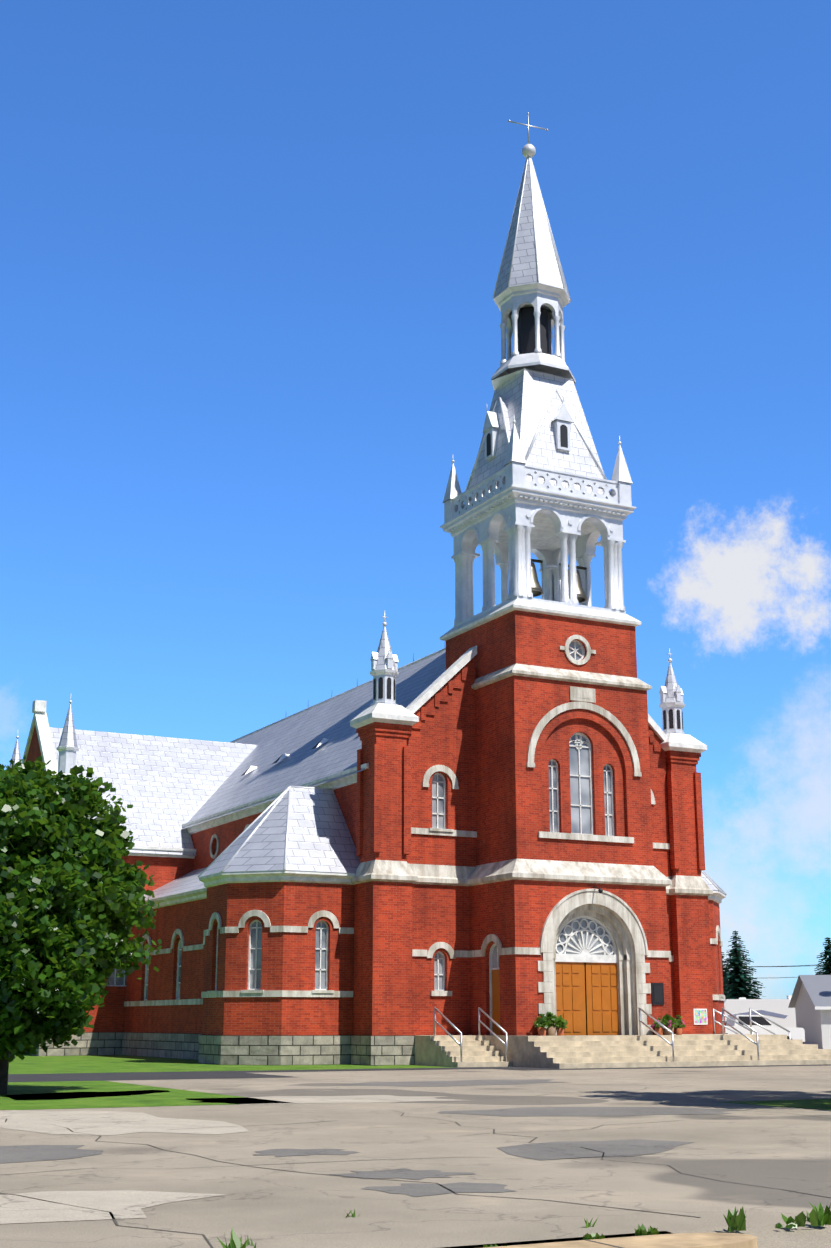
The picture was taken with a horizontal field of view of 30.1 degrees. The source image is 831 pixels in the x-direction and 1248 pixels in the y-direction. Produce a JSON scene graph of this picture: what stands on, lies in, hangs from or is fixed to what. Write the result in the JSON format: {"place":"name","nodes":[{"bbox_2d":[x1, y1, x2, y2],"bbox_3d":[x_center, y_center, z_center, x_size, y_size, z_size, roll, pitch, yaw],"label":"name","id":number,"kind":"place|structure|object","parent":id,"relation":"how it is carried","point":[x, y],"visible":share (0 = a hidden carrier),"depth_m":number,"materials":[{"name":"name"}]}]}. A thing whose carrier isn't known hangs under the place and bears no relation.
{"place":"outdoors","nodes":[
{"label":"outdoors","id":0,"kind":"place"},
{"bbox_2d":[0,1065,830,1247],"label":"parking lot pavement","id":1,"kind":"structure","parent":0,"point":[263,1206],"depth_m":16.50,"materials":[{"name":"grey asphalt"}]},
{"bbox_2d":[9,648,727,1064],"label":"church nave","id":2,"kind":"structure","parent":1,"relation":"on","point":[245,848],"depth_m":62.84,"materials":[{"name":"red brick"}]},
{"bbox_2d":[0,1051,830,1109],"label":"lawn grass","id":3,"kind":"structure","parent":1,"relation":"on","point":[28,1064],"depth_m":36.62,"materials":[{"name":"green plant"}]},
{"bbox_2d":[0,755,161,1094],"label":"maple tree","id":4,"kind":"object","parent":3,"relation":"on","point":[73,891],"visible":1,"depth_m":32.00,"materials":[{"name":"green plant"}]},
{"bbox_2d":[0,1079,830,1247],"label":"pavement patches","id":5,"kind":"object","parent":1,"relation":"on","point":[45,1206],"depth_m":18.82,"materials":[{"name":"grey asphalt"}]},
{"bbox_2d":[217,1201,830,1247],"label":"kerb weeds","id":6,"kind":"object","parent":1,"relation":"on","point":[819,1215],"visible":0.94,"depth_m":11.29,"materials":[{"name":"green plant"}]},
{"bbox_2d":[415,1034,830,1068],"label":"church steps","id":7,"kind":"structure","parent":1,"relation":"on","point":[600,1051],"depth_m":52.56,"materials":[{"name":"beige concrete"}]},
{"bbox_2d":[533,1012,684,1035],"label":"potted plants","id":8,"kind":"object","parent":7,"relation":"on","point":[549,1023],"visible":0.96,"depth_m":53.07,"materials":[{"name":"green plant"}]},
{"bbox_2d":[434,1007,790,1061],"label":"handrails","id":9,"kind":"object","parent":7,"relation":"on","point":[750,1029],"visible":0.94,"depth_m":53.43,"materials":[{"name":"silver metal"}]},
{"bbox_2d":[722,952,728,993],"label":"spruce tree","id":10,"kind":"object","parent":1,"relation":"on","point":[723,967],"depth_m":120.42,"materials":[{"name":"green plant"}]},
{"bbox_2d":[722,930,765,1025],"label":"spruce tree","id":11,"kind":"object","parent":1,"relation":"on","point":[738,980],"visible":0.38,"depth_m":109.96,"materials":[{"name":"green plant"}]},
{"bbox_2d":[724,995,795,1026],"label":"house","id":12,"kind":"structure","parent":1,"relation":"on","point":[779,1012],"depth_m":95.16,"materials":[{"name":"white"}]},
{"bbox_2d":[725,1015,804,1041],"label":"car","id":13,"kind":"object","parent":1,"relation":"on","point":[798,1033],"visible":0.29,"depth_m":79.75,"materials":[{"name":"white metal"}]},
{"bbox_2d":[814,938,830,974],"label":"spruce tree","id":14,"kind":"object","parent":1,"relation":"on","point":[826,968],"visible":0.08,"depth_m":115.56,"materials":[{"name":"green plant"}]},
{"bbox_2d":[0,0,830,998],"label":"sky","id":15,"kind":"structure","parent":0,"point":[251,251],"materials":[{"name":"blue"}]},
{"bbox_2d":[8,1064,830,1081],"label":"sidewalk","id":16,"kind":"structure","parent":0,"point":[124,1076],"depth_m":44.16,"materials":[{"name":"grey concrete"}]},
{"bbox_2d":[350,611,713,1065],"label":"church facade","id":17,"kind":"structure","parent":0,"point":[416,834],"depth_m":56.49,"materials":[{"name":"red brick"}]},
{"bbox_2d":[440,598,671,1035],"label":"church tower","id":18,"kind":"structure","parent":0,"point":[568,882],"depth_m":56.15,"materials":[{"name":"red brick"}]},
{"bbox_2d":[440,113,635,626],"bbox_3d":[4.846,-11.041,63.655,5.700,22.660,5.700,7,-16,-26],"label":"steeple","id":19,"kind":"object","parent":18,"relation":"on","point":[539,485],"visible":0.98,"depth_m":61.42,"materials":[{"name":"white paint"}]},
{"bbox_2d":[441,1231,673,1247],"bbox_3d":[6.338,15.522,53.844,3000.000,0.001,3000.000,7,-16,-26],"label":"pavement crack","id":20,"kind":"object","parent":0,"point":[556,1240],"depth_m":11.75,"materials":[{"name":"black asphalt"}]},
{"bbox_2d":[484,1233,757,1247],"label":"kerb","id":21,"kind":"structure","parent":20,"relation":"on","point":[707,1240],"depth_m":10.51,"materials":[{"name":"concrete"}]},
{"bbox_2d":[724,964,822,977],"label":"power line","id":22,"kind":"object","parent":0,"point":[783,966],"visible":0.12,"depth_m":176.74,"materials":[{"name":"black metal"}]},
{"bbox_2d":[788,975,830,1048],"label":"garage building","id":23,"kind":"structure","parent":0,"point":[810,1001],"depth_m":85.33,"materials":[{"name":"white"}]}
]}

